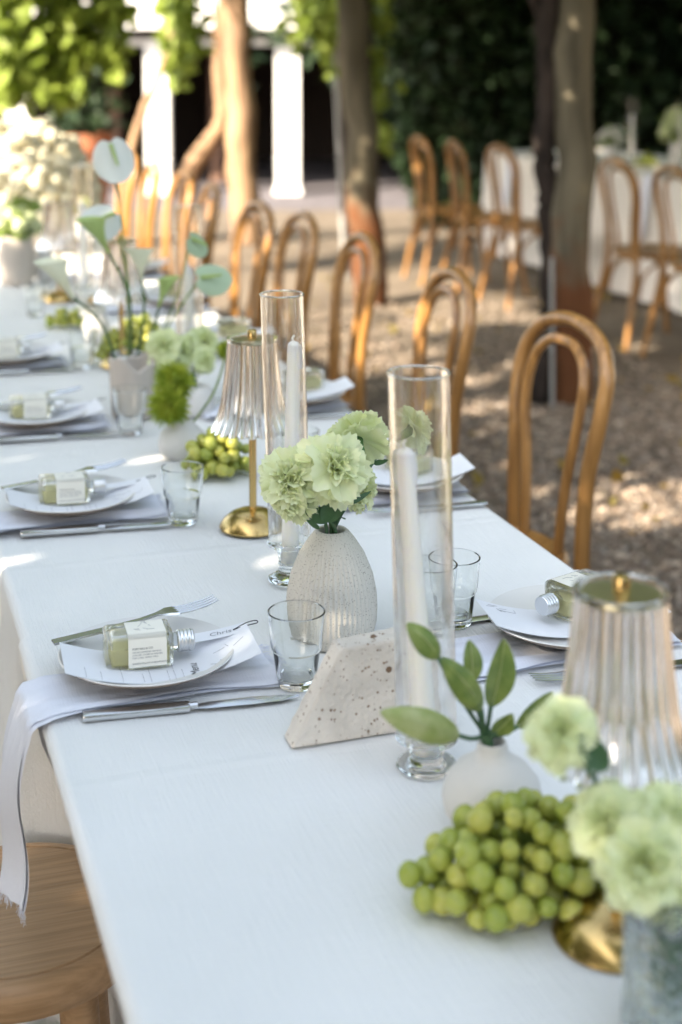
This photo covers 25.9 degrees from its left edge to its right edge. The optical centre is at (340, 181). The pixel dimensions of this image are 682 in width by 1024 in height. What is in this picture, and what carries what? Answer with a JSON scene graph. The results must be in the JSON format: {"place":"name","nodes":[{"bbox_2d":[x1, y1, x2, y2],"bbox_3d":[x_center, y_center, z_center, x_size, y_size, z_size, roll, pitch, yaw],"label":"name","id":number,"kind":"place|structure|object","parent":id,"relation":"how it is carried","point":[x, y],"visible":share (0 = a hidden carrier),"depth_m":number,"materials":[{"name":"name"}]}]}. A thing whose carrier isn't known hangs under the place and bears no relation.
{"place":"outdoors","nodes":[
{"label":"outdoors","id":0,"kind":"place"},
{"bbox_2d":[1,158,415,209],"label":"terrace paving","id":1,"kind":"structure","parent":0,"point":[319,182],"depth_m":19.03,"materials":[{"name":"stone"}]},
{"bbox_2d":[0,0,401,194],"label":"pavilion","id":2,"kind":"structure","parent":1,"relation":"on","point":[295,120],"depth_m":23.91,"materials":[{"name":"white paint"}]},
{"bbox_2d":[250,0,389,89],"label":"shade tree","id":3,"kind":"object","parent":1,"relation":"on","point":[283,6],"visible":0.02,"depth_m":16.05,"materials":[{"name":"green plant"}]},
{"bbox_2d":[114,209,681,639],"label":"ground","id":4,"kind":"structure","parent":0,"point":[664,350],"depth_m":8.49,"materials":[{"name":"gravel"}]},
{"bbox_2d":[0,842,113,1023],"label":"wooden stool","id":5,"kind":"object","parent":4,"relation":"on","point":[53,960],"visible":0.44,"depth_m":1.66,"materials":[{"name":"brown wood"}]},
{"bbox_2d":[0,0,139,189],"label":"grape vine","id":6,"kind":"object","parent":4,"relation":"on","point":[65,35],"visible":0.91,"depth_m":8.72,"materials":[{"name":"green plant"}]},
{"bbox_2d":[27,63,130,204],"bbox_3d":[-1.959,-0.231,10.982,0.839,1.467,0.821,-2,5,-18],"label":"potted plant","id":7,"kind":"object","parent":4,"relation":"on","point":[89,131],"visible":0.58,"depth_m":10.87,"materials":[{"name":"green plant"}]},
{"bbox_2d":[137,161,161,260],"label":"bentwood chair","id":8,"kind":"object","parent":4,"relation":"on","point":[154,193],"visible":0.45,"depth_m":7.06,"materials":[{"name":"brown wood"}]},
{"bbox_2d":[121,0,215,232],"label":"grape vine","id":9,"kind":"object","parent":4,"relation":"on","point":[177,35],"visible":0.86,"depth_m":9.73,"materials":[{"name":"green plant"}]},
{"bbox_2d":[162,170,193,285],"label":"bentwood chair","id":10,"kind":"object","parent":4,"relation":"on","point":[184,216],"visible":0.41,"depth_m":6.48,"materials":[{"name":"brown wood"}]},
{"bbox_2d":[172,0,228,241],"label":"grape vine","id":11,"kind":"object","parent":4,"relation":"on","point":[198,156],"visible":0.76,"depth_m":11.35,"materials":[{"name":"brown plant"}]},
{"bbox_2d":[190,183,220,308],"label":"bentwood chair","id":12,"kind":"object","parent":4,"relation":"on","point":[212,218],"visible":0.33,"depth_m":5.81,"materials":[{"name":"brown wood"}]},
{"bbox_2d":[220,0,260,243],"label":"wooden post","id":13,"kind":"object","parent":4,"relation":"on","point":[241,119],"visible":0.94,"depth_m":11.14,"materials":[{"name":"brown wood"}]},
{"bbox_2d":[0,198,572,1023],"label":"tablecloth","id":14,"kind":"object","parent":4,"relation":"on","point":[64,582],"visible":0.27,"depth_m":2.14,"materials":[{"name":"white fabric"}]},
{"bbox_2d":[0,193,42,285],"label":"flower arrangement","id":15,"kind":"object","parent":14,"relation":"on","point":[21,225],"visible":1,"depth_m":4.48,"materials":[{"name":"grey ceramic"}]},
{"bbox_2d":[0,117,102,250],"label":"flower arrangement","id":16,"kind":"object","parent":14,"relation":"on","point":[30,143],"visible":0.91,"depth_m":5.16,"materials":[{"name":"white plant"}]},
{"bbox_2d":[0,414,112,435],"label":"linen napkin","id":17,"kind":"object","parent":14,"relation":"on","point":[92,422],"visible":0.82,"depth_m":2.76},
{"bbox_2d":[0,398,87,427],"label":"dinner plate","id":18,"kind":"object","parent":17,"relation":"on","point":[4,408],"visible":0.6,"depth_m":2.75,"materials":[{"name":"white ceramic"}]},
{"bbox_2d":[0,399,103,422],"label":"menu card","id":19,"kind":"object","parent":18,"relation":"on","point":[94,406],"visible":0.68,"depth_m":2.79,"materials":[{"name":"white paper"}]},
{"bbox_2d":[8,393,63,419],"bbox_3d":[-0.575,0.424,2.798,0.101,0.041,0.045,-2,5,-18],"label":"cocktail bottle","id":20,"kind":"object","parent":19,"relation":"on","point":[38,406],"visible":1,"depth_m":2.78,"materials":[{"name":"clear glass"}]},
{"bbox_2d":[36,196,78,302],"bbox_3d":[-0.806,0.191,4.223,0.126,0.298,0.126,3,6,31],"label":"table lamp","id":21,"kind":"object","parent":14,"relation":"on","point":[56,234],"visible":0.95,"depth_m":4.18,"materials":[{"name":"glass"}]},
{"bbox_2d":[67,327,95,368],"bbox_3d":[-0.582,0.375,3.325,0.065,0.086,0.065,-2,5,-18],"label":"glass tumbler","id":22,"kind":"object","parent":14,"relation":"on","point":[81,341],"visible":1,"depth_m":3.30,"materials":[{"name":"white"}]},
{"bbox_2d":[0,493,167,531],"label":"linen napkin","id":23,"kind":"object","parent":14,"relation":"on","point":[150,506],"visible":0.69,"depth_m":2.24,"materials":[{"name":"fabric"}]},
{"bbox_2d":[5,474,134,516],"bbox_3d":[-0.416,0.489,2.284,0.200,0.022,0.200,-2,5,-18],"label":"dinner plate","id":24,"kind":"object","parent":23,"relation":"on","point":[32,489],"visible":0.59,"depth_m":2.26,"materials":[{"name":"white ceramic"}]},
{"bbox_2d":[6,476,153,511],"bbox_3d":[-0.400,0.483,2.265,0.216,0.023,0.088,-1,5,-16],"label":"menu card","id":25,"kind":"object","parent":24,"relation":"on","point":[141,488],"visible":0.88,"depth_m":2.26,"materials":[{"name":"white paper"}]},
{"bbox_2d":[38,471,105,505],"bbox_3d":[-0.413,0.470,2.274,0.101,0.041,0.045,-1,5,-17],"label":"cocktail bottle","id":26,"kind":"object","parent":25,"relation":"on","point":[67,488],"visible":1,"depth_m":2.26,"materials":[{"name":"clear glass"}]},
{"bbox_2d":[20,522,172,536],"bbox_3d":[-0.356,0.513,2.196,0.235,0.009,0.019,-1,5,-13],"label":"table knife","id":27,"kind":"object","parent":14,"relation":"on","point":[61,530],"visible":1,"depth_m":2.18,"materials":[{"name":"silver metal"}]},
{"bbox_2d":[93,234,148,368],"bbox_3d":[-0.496,0.268,3.341,0.126,0.298,0.126,5,7,43],"label":"table lamp","id":28,"kind":"object","parent":14,"relation":"on","point":[111,290],"visible":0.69,"depth_m":3.30,"materials":[{"name":"gold metal"}]},
{"bbox_2d":[110,349,143,359],"bbox_3d":[-0.426,0.395,2.950,0.066,0.112,0.066,-2,5,-18],"label":"lily vase","id":29,"kind":"object","parent":14,"relation":"on","point":[122,353],"visible":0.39,"depth_m":2.96,"materials":[{"name":"clear glass"}]},
{"bbox_2d":[33,257,115,358],"bbox_3d":[-0.500,0.296,2.878,0.189,0.298,0.070,-2,5,-21],"label":"calla lily","id":30,"kind":"object","parent":29,"relation":"in","point":[55,268],"visible":0.86,"depth_m":2.85,"materials":[{"name":"beige"}]},
{"bbox_2d":[75,216,132,354],"bbox_3d":[-0.460,0.256,2.889,0.113,0.376,0.063,-2,6,-26],"label":"calla lily","id":31,"kind":"object","parent":29,"relation":"in","point":[94,226],"visible":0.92,"depth_m":2.88,"materials":[{"name":"green"}]},
{"bbox_2d":[81,205,131,345],"bbox_3d":[-0.469,0.243,2.951,0.094,0.390,0.064,-2,5,-18],"label":"anthurium","id":32,"kind":"object","parent":29,"relation":"in","point":[113,227],"visible":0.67,"depth_m":2.94,"materials":[{"name":"white"}]},
{"bbox_2d":[92,137,134,354],"bbox_3d":[-0.446,0.176,2.939,0.084,0.526,0.041,-2,5,-18],"label":"anthurium","id":33,"kind":"object","parent":29,"relation":"in","point":[113,161],"visible":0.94,"depth_m":2.92,"materials":[{"name":"white"}]},
{"bbox_2d":[166,264,231,328],"bbox_3d":[-0.321,0.304,2.942,0.212,0.273,0.042,-1,5,-8],"label":"anthurium","id":34,"kind":"object","parent":29,"relation":"in","point":[214,280],"visible":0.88,"depth_m":2.93,"materials":[{"name":"green"}]},
{"bbox_2d":[112,384,146,435],"bbox_3d":[-0.392,0.425,2.750,0.065,0.086,0.065,-2,5,-18],"label":"glass tumbler","id":35,"kind":"object","parent":14,"relation":"on","point":[129,402],"visible":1,"depth_m":2.73,"materials":[{"name":"white"}]},
{"bbox_2d":[109,351,154,419],"bbox_3d":[-0.404,0.393,2.872,0.090,0.129,0.090,-2,5,-18],"label":"stone pot","id":36,"kind":"object","parent":14,"relation":"on","point":[133,370],"visible":0.61,"depth_m":2.85,"materials":[{"name":"grey ceramic"}]},
{"bbox_2d":[158,417,204,460],"bbox_3d":[-0.278,0.449,2.597,0.085,0.066,0.085,-2,5,-18],"label":"vase","id":37,"kind":"object","parent":14,"relation":"on","point":[172,442],"visible":0.68,"depth_m":2.57,"materials":[{"name":"white ceramic"}]},
{"bbox_2d":[144,381,192,428],"bbox_3d":[-0.299,0.395,2.564,0.092,0.109,0.093,-2,5,-18],"label":"fuzzy flower","id":38,"kind":"object","parent":37,"relation":"in","point":[168,406],"visible":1,"depth_m":2.55,"materials":[{"name":"green plant"}]},
{"bbox_2d":[150,360,198,419],"bbox_3d":[-0.291,0.377,2.597,0.090,0.138,0.084,3,6,33],"label":"fuzzy flower","id":39,"kind":"object","parent":37,"relation":"in","point":[177,374],"visible":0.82,"depth_m":2.58,"materials":[{"name":"green plant"}]},
{"bbox_2d":[161,461,203,525],"bbox_3d":[-0.238,0.471,2.229,0.065,0.086,0.065,-2,5,-18],"label":"glass tumbler","id":40,"kind":"object","parent":14,"relation":"on","point":[182,483],"visible":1,"depth_m":2.21,"materials":[{"name":"clear"}]},
{"bbox_2d":[185,383,213,416],"bbox_3d":[-0.285,0.427,2.905,0.072,0.055,0.072,-2,5,-18],"label":"vase","id":41,"kind":"object","parent":14,"relation":"on","point":[200,396],"visible":0.52,"depth_m":2.88,"materials":[{"name":"white ceramic"}]},
{"bbox_2d":[144,327,197,388],"bbox_3d":[-0.333,0.368,2.897,0.102,0.166,0.056,-2,5,-18],"label":"carnation","id":42,"kind":"object","parent":41,"relation":"in","point":[162,342],"visible":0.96,"depth_m":2.88,"materials":[{"name":"green plant"}]},
{"bbox_2d":[182,426,248,480],"bbox_3d":[-0.207,0.451,2.489,0.120,0.082,0.104,-5,7,-43],"label":"grape bunch","id":43,"kind":"object","parent":14,"relation":"on","point":[214,454],"visible":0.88,"depth_m":2.46,"materials":[{"name":"green plant"}]},
{"bbox_2d":[210,329,284,536],"bbox_3d":[-0.132,0.367,2.200,0.126,0.298,0.126,-2,5,-18],"label":"table lamp","id":44,"kind":"object","parent":14,"relation":"on","point":[240,415],"visible":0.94,"depth_m":2.16,"materials":[{"name":"glass"}]},
{"bbox_2d":[267,534,307,586],"bbox_3d":[-0.069,0.508,1.987,0.062,0.055,0.062,-2,5,-18],"label":"candle holder","id":45,"kind":"object","parent":14,"relation":"on","point":[280,575],"visible":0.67,"depth_m":1.97,"materials":[{"name":"clear glass"}]},
{"bbox_2d":[259,290,310,546],"bbox_3d":[-0.074,0.314,1.968,0.069,0.334,0.060,-2,5,-18],"label":"candle tube","id":46,"kind":"object","parent":45,"relation":"on","point":[264,388],"visible":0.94,"depth_m":1.96,"materials":[{"name":"clear glass"}]},
{"bbox_2d":[281,335,302,545],"bbox_3d":[-0.067,0.357,1.975,0.024,0.309,0.028,4,7,41],"label":"taper candle","id":47,"kind":"object","parent":45,"relation":"in","point":[290,533],"visible":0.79,"depth_m":1.96,"materials":[{"name":"white wax"}]},
{"bbox_2d":[319,481,467,508],"bbox_3d":[0.052,0.497,2.362,0.300,0.009,0.129,-2,5,-18],"label":"linen napkin","id":48,"kind":"object","parent":14,"relation":"on","point":[380,497],"visible":0.09,"depth_m":2.36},
{"bbox_2d":[372,456,463,493],"bbox_3d":[0.098,0.477,2.390,0.200,0.022,0.200,-2,5,-18],"label":"dinner plate","id":49,"kind":"object","parent":48,"relation":"on","point":[423,487],"visible":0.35,"depth_m":2.35,"materials":[{"name":"white ceramic"}]},
{"bbox_2d":[373,453,474,485],"bbox_3d":[0.100,0.466,2.385,0.216,0.023,0.088,-1,5,-11],"label":"menu card","id":50,"kind":"object","parent":49,"relation":"on","point":[461,464],"visible":0.38,"depth_m":2.39,"materials":[{"name":"white paper"}]},
{"bbox_2d":[266,0,386,273],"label":"grape vine","id":51,"kind":"object","parent":4,"relation":"on","point":[316,21],"visible":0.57,"depth_m":9.40,"materials":[{"name":"green plant"}]},
{"bbox_2d":[332,27,346,278],"bbox_3d":[-0.032,-0.666,9.451,0.152,2.601,0.032,-2,5,-18],"label":"white stake","id":52,"kind":"object","parent":4,"relation":"on","point":[339,158],"visible":0.79,"depth_m":9.49,"materials":[{"name":"grey"}]},
{"bbox_2d":[18,570,681,1023],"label":"tablecloth","id":53,"kind":"object","parent":4,"relation":"on","point":[240,864],"visible":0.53,"depth_m":1.29,"materials":[{"name":"white fabric"}]},
{"bbox_2d":[0,644,278,926],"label":"linen napkin","id":54,"kind":"object","parent":53,"relation":"on","point":[40,701],"visible":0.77,"depth_m":1.61,"materials":[{"name":"fabric"}]},
{"bbox_2d":[58,616,233,688],"bbox_3d":[-0.221,0.542,1.685,0.200,0.022,0.200,-2,5,-18],"label":"dinner plate","id":55,"kind":"object","parent":54,"relation":"on","point":[95,642],"visible":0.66,"depth_m":1.72,"materials":[{"name":"white ceramic"}]},
{"bbox_2d":[51,594,218,645],"bbox_3d":[-0.240,0.514,1.737,0.200,0.009,0.025,-7,8,-25],"label":"table fork","id":56,"kind":"object","parent":55,"relation":"on","point":[190,606],"visible":0.96,"depth_m":1.75,"materials":[{"name":"silver metal"}]},
{"bbox_2d":[59,624,261,683],"bbox_3d":[-0.204,0.535,1.667,0.216,0.023,0.088,-1,5,-15],"label":"menu card","id":57,"kind":"object","parent":55,"relation":"on","point":[81,662],"visible":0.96,"depth_m":1.66,"materials":[{"name":"white paper"}]},
{"bbox_2d":[102,619,194,669],"bbox_3d":[-0.217,0.523,1.675,0.101,0.041,0.045,-1,5,-15],"label":"cocktail bottle","id":58,"kind":"object","parent":57,"relation":"on","point":[147,644],"visible":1,"depth_m":1.66,"materials":[{"name":"clear glass"}]},
{"bbox_2d":[82,694,298,721],"bbox_3d":[-0.160,0.565,1.597,0.235,0.009,0.019,-1,5,-13],"label":"table knife","id":59,"kind":"object","parent":53,"relation":"on","point":[136,711],"visible":1,"depth_m":1.58,"materials":[{"name":"silver metal"}]},
{"bbox_2d":[267,600,324,691],"bbox_3d":[-0.050,0.521,1.656,0.065,0.086,0.065,-2,5,-18],"label":"glass tumbler","id":60,"kind":"object","parent":53,"relation":"on","point":[296,629],"visible":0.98,"depth_m":1.64,"materials":[{"name":"clear"}]},
{"bbox_2d":[286,524,376,651],"bbox_3d":[-0.011,0.485,1.788,0.111,0.134,0.111,-2,5,-18],"label":"ribbed vase","id":61,"kind":"object","parent":53,"relation":"on","point":[332,575],"visible":0.79,"depth_m":1.75,"materials":[{"name":"ceramic"}]},
{"bbox_2d":[257,445,341,533],"bbox_3d":[-0.042,0.390,1.728,0.112,0.167,0.074,-2,5,-18],"label":"carnation","id":62,"kind":"object","parent":61,"relation":"in","point":[276,464],"depth_m":1.70,"materials":[{"name":"plant"}]},
{"bbox_2d":[271,471,336,531],"bbox_3d":[-0.039,0.401,1.741,0.067,0.143,0.108,3,6,31],"label":"carnation","id":63,"kind":"object","parent":61,"relation":"in","point":[291,513],"visible":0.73,"depth_m":1.70,"materials":[{"name":"green plant"}]},
{"bbox_2d":[294,431,373,533],"bbox_3d":[-0.008,0.381,1.720,0.080,0.186,0.098,4,6,35],"label":"carnation","id":64,"kind":"object","parent":61,"relation":"in","point":[339,474],"visible":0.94,"depth_m":1.70,"materials":[{"name":"green plant"}]},
{"bbox_2d":[326,410,389,525],"bbox_3d":[0.020,0.369,1.762,0.082,0.203,0.066,-2,5,-18],"label":"carnation","id":65,"kind":"object","parent":61,"relation":"in","point":[370,428],"visible":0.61,"depth_m":1.75,"materials":[{"name":"green plant"}]},
{"bbox_2d":[333,405,433,532],"bbox_3d":[0.059,0.376,1.844,0.065,0.176,0.187,3,6,29],"label":"carnation","id":66,"kind":"object","parent":61,"relation":"in","point":[414,429],"visible":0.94,"depth_m":1.89,"materials":[{"name":"green plant"}]},
{"bbox_2d":[284,625,440,747],"bbox_3d":[0.024,0.522,1.542,0.165,0.104,0.030,-2,5,-18],"label":"stone slab","id":67,"kind":"object","parent":53,"relation":"on","point":[350,693],"depth_m":1.53,"materials":[{"name":"stone"}]},
{"bbox_2d":[395,732,457,779],"bbox_3d":[0.085,0.565,1.469,0.062,0.032,0.062,-2,5,-18],"label":"candle holder","id":68,"kind":"object","parent":53,"relation":"on","point":[419,761],"visible":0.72,"depth_m":1.45,"materials":[{"name":"clear glass"}]},
{"bbox_2d":[396,439,434,743],"bbox_3d":[0.075,0.408,1.452,0.045,0.320,0.024,-2,5,-18],"label":"taper candle","id":69,"kind":"object","parent":68,"relation":"in","point":[421,682],"visible":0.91,"depth_m":1.44,"materials":[{"name":"white wax"}]},
{"bbox_2d":[386,365,456,738],"bbox_3d":[0.079,0.366,1.449,0.072,0.366,0.063,-2,5,-18],"label":"candle tube","id":70,"kind":"object","parent":68,"relation":"on","point":[446,376],"visible":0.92,"depth_m":1.44,"materials":[{"name":"clear glass"}]},
{"bbox_2d":[422,555,457,637],"bbox_3d":[0.110,0.508,1.807,0.065,0.086,0.065,-2,5,-18],"label":"glass tumbler","id":71,"kind":"object","parent":53,"relation":"on","point":[437,592],"visible":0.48,"depth_m":1.78,"materials":[{"name":"clear"}]},
{"bbox_2d":[428,548,480,629],"bbox_3d":[0.140,0.506,1.832,0.065,0.086,0.065,-2,5,-18],"label":"glass tumbler","id":72,"kind":"object","parent":53,"relation":"on","point":[468,569],"visible":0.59,"depth_m":1.81,"materials":[{"name":"white"}]},
{"bbox_2d":[441,737,542,821],"bbox_3d":[0.137,0.549,1.346,0.092,0.084,0.092,-2,5,-18],"label":"bud vase","id":73,"kind":"object","parent":53,"relation":"on","point":[481,772],"visible":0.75,"depth_m":1.33,"materials":[{"name":"white ceramic"}]},
{"bbox_2d":[380,622,553,746],"bbox_3d":[0.109,0.472,1.333,0.188,0.153,0.059,-2,6,-26],"label":"leafy sprig","id":74,"kind":"object","parent":73,"relation":"in","point":[425,725],"visible":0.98,"depth_m":1.32,"materials":[{"name":"green plant"}]},
{"bbox_2d":[398,787,604,933],"bbox_3d":[0.148,0.557,1.230,0.204,0.089,0.128,-2,5,-18],"label":"grape bunch","id":75,"kind":"object","parent":53,"relation":"on","point":[517,860],"visible":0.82,"depth_m":1.20,"materials":[{"name":"green plant"}]},
{"bbox_2d":[438,631,681,680],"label":"linen napkin","id":76,"kind":"object","parent":53,"relation":"on","point":[527,655],"visible":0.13,"depth_m":1.74,"materials":[{"name":"fabric"}]},
{"bbox_2d":[488,584,568,649],"bbox_3d":[0.276,0.530,1.782,0.200,0.022,0.200,-2,5,-18],"label":"dinner plate","id":77,"kind":"object","parent":76,"relation":"on","point":[523,597],"visible":0.31,"depth_m":1.83,"materials":[{"name":"white ceramic"}]},
{"bbox_2d":[475,598,670,637],"bbox_3d":[0.277,0.519,1.777,0.216,0.023,0.088,-1,5,-11],"label":"menu card","id":78,"kind":"object","parent":77,"relation":"on","point":[530,622],"visible":0.37,"depth_m":1.76,"materials":[{"name":"white paper"}]},
{"bbox_2d":[535,568,597,620],"bbox_3d":[0.279,0.504,1.798,0.101,0.041,0.045,-4,6,-38],"label":"cocktail bottle","id":79,"kind":"object","parent":78,"relation":"on","point":[556,599],"visible":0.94,"depth_m":1.78,"materials":[{"name":"green glass"}]},
{"bbox_2d":[552,572,681,974],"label":"table lamp","id":80,"kind":"object","parent":53,"relation":"on","point":[619,675],"visible":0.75,"depth_m":1.14,"materials":[{"name":"glass"}]},
{"bbox_2d":[621,904,681,1023],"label":"textured vase","id":81,"kind":"object","parent":53,"relation":"on","point":[652,976],"visible":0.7,"depth_m":1.03,"materials":[{"name":"grey glass"}]},
{"bbox_2d":[522,693,601,784],"bbox_3d":[0.191,0.465,1.077,0.120,0.175,0.050,1,5,14],"label":"carnation","id":82,"kind":"object","parent":81,"relation":"in","point":[555,727],"visible":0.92,"depth_m":1.07,"materials":[{"name":"green plant"}]},
{"bbox_2d":[565,776,637,860],"bbox_3d":[0.200,0.492,1.069,0.074,0.122,0.057,-2,5,-18],"label":"carnation","id":83,"kind":"object","parent":81,"relation":"in","point":[606,800],"visible":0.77,"depth_m":1.06,"materials":[{"name":"green plant"}]},
{"bbox_2d":[589,803,681,918],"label":"carnation","id":84,"kind":"object","parent":81,"relation":"in","point":[636,867],"visible":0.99,"depth_m":1.02,"materials":[{"name":"green plant"}]},
{"bbox_2d":[628,778,681,851],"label":"carnation","id":85,"kind":"object","parent":81,"relation":"in","point":[654,797],"visible":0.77,"depth_m":1.05,"materials":[{"name":"green plant"}]},
{"bbox_2d":[328,231,380,412],"bbox_3d":[-0.126,0.620,4.305,0.484,0.940,0.412,-1,5,-16],"label":"bentwood chair","id":86,"kind":"object","parent":4,"relation":"on","point":[360,333],"visible":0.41,"depth_m":4.23,"materials":[{"name":"brown wood"}]},
{"bbox_2d":[336,0,387,305],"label":"wooden post","id":87,"kind":"object","parent":4,"relation":"on","point":[362,210],"visible":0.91,"depth_m":8.42,"materials":[{"name":"wood"}]},
{"bbox_2d":[368,0,406,156],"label":"grape vine","id":88,"kind":"object","parent":4,"relation":"on","point":[383,24],"visible":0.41,"depth_m":9.77,"materials":[{"name":"green plant"}]},
{"bbox_2d":[402,135,489,285],"bbox_3d":[0.680,0.167,9.480,0.484,0.940,0.412,-1,5,-15],"label":"bentwood chair","id":89,"kind":"object","parent":4,"relation":"on","point":[431,209],"visible":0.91,"depth_m":9.41,"materials":[{"name":"brown wood"}]},
{"bbox_2d":[375,0,538,228],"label":"hedge","id":90,"kind":"object","parent":4,"relation":"on","point":[455,66],"visible":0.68,"depth_m":12.35,"materials":[{"name":"green"}]},
{"bbox_2d":[248,267,681,534],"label":"fallen leaves","id":91,"kind":"object","parent":4,"relation":"on","point":[616,475],"visible":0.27,"depth_m":6.11,"materials":[{"name":"brown plant"}]},
{"bbox_2d":[440,139,527,294],"bbox_3d":[0.870,0.209,9.001,0.484,0.940,0.412,-1,5,-11],"label":"bentwood chair","id":92,"kind":"object","parent":4,"relation":"on","point":[467,217],"visible":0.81,"depth_m":8.99,"materials":[{"name":"brown wood"}]},
{"bbox_2d":[477,143,540,309],"bbox_3d":[1.093,0.243,8.613,0.484,0.940,0.412,-2,5,-21],"label":"bentwood chair","id":93,"kind":"object","parent":4,"relation":"on","point":[517,223],"visible":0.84,"depth_m":8.52,"materials":[{"name":"brown wood"}]},
{"bbox_2d":[529,0,559,404],"bbox_3d":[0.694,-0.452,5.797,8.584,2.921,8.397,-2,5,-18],"label":"trunk","id":94,"kind":"object","parent":4,"relation":"on","point":[546,13],"visible":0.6,"depth_m":6.11,"materials":[{"name":"brown plant"}]},
{"bbox_2d":[479,148,681,313],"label":"tablecloth","id":95,"kind":"object","parent":4,"relation":"on","point":[621,280],"visible":0.33,"depth_m":8.95,"materials":[{"name":"fabric"}]},
{"bbox_2d":[658,105,681,165],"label":"flower arrangement","id":96,"kind":"object","parent":95,"relation":"on","point":[669,130],"visible":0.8,"depth_m":9.15,"materials":[{"name":"plant"}]},
{"bbox_2d":[508,0,681,156],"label":"hedge","id":97,"kind":"object","parent":4,"relation":"on","point":[635,42],"visible":0.26,"depth_m":12.49,"materials":[{"name":"green"}]},
{"bbox_2d":[594,158,681,350],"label":"bentwood chair","id":98,"kind":"object","parent":4,"relation":"on","point":[636,249],"visible":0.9,"depth_m":7.38,"materials":[{"name":"brown wood"}]},
{"bbox_2d":[639,165,681,356],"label":"bentwood chair","id":99,"kind":"object","parent":4,"relation":"on","point":[661,287],"visible":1,"depth_m":7.05,"materials":[{"name":"brown wood"}]},
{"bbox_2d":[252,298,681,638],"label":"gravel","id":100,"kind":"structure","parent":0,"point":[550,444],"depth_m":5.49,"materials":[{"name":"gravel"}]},
{"bbox_2d":[229,200,274,328],"bbox_3d":[-0.474,0.541,5.211,0.484,0.940,0.412,-2,5,-22],"label":"bentwood chair","id":101,"kind":"object","parent":100,"relation":"on","point":[245,217],"visible":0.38,"depth_m":5.17,"materials":[{"name":"brown wood"}]},
{"bbox_2d":[272,210,318,374],"bbox_3d":[-0.312,0.571,4.871,0.484,0.940,0.412,-2,5,-19],"label":"bentwood chair","id":102,"kind":"object","parent":100,"relation":"on","point":[290,227],"visible":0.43,"depth_m":4.82,"materials":[{"name":"brown wood"}]},
{"bbox_2d":[410,267,477,480],"bbox_3d":[0.084,0.683,3.590,0.484,0.940,0.412,-1,5,-14],"label":"bentwood chair","id":103,"kind":"object","parent":100,"relation":"on","point":[434,291],"visible":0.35,"depth_m":3.52,"materials":[{"name":"brown wood"}]},
{"bbox_2d":[507,311,615,569],"bbox_3d":[0.280,0.738,2.954,0.484,0.940,0.412,-2,5,-21],"label":"bentwood chair","id":104,"kind":"object","parent":100,"relation":"on","point":[519,456],"visible":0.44,"depth_m":2.92,"materials":[{"name":"brown wood"}]},
{"bbox_2d":[549,0,598,404],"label":"wooden post","id":105,"kind":"object","parent":100,"relation":"on","point":[571,209],"visible":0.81,"depth_m":6.05,"materials":[{"name":"wood"}]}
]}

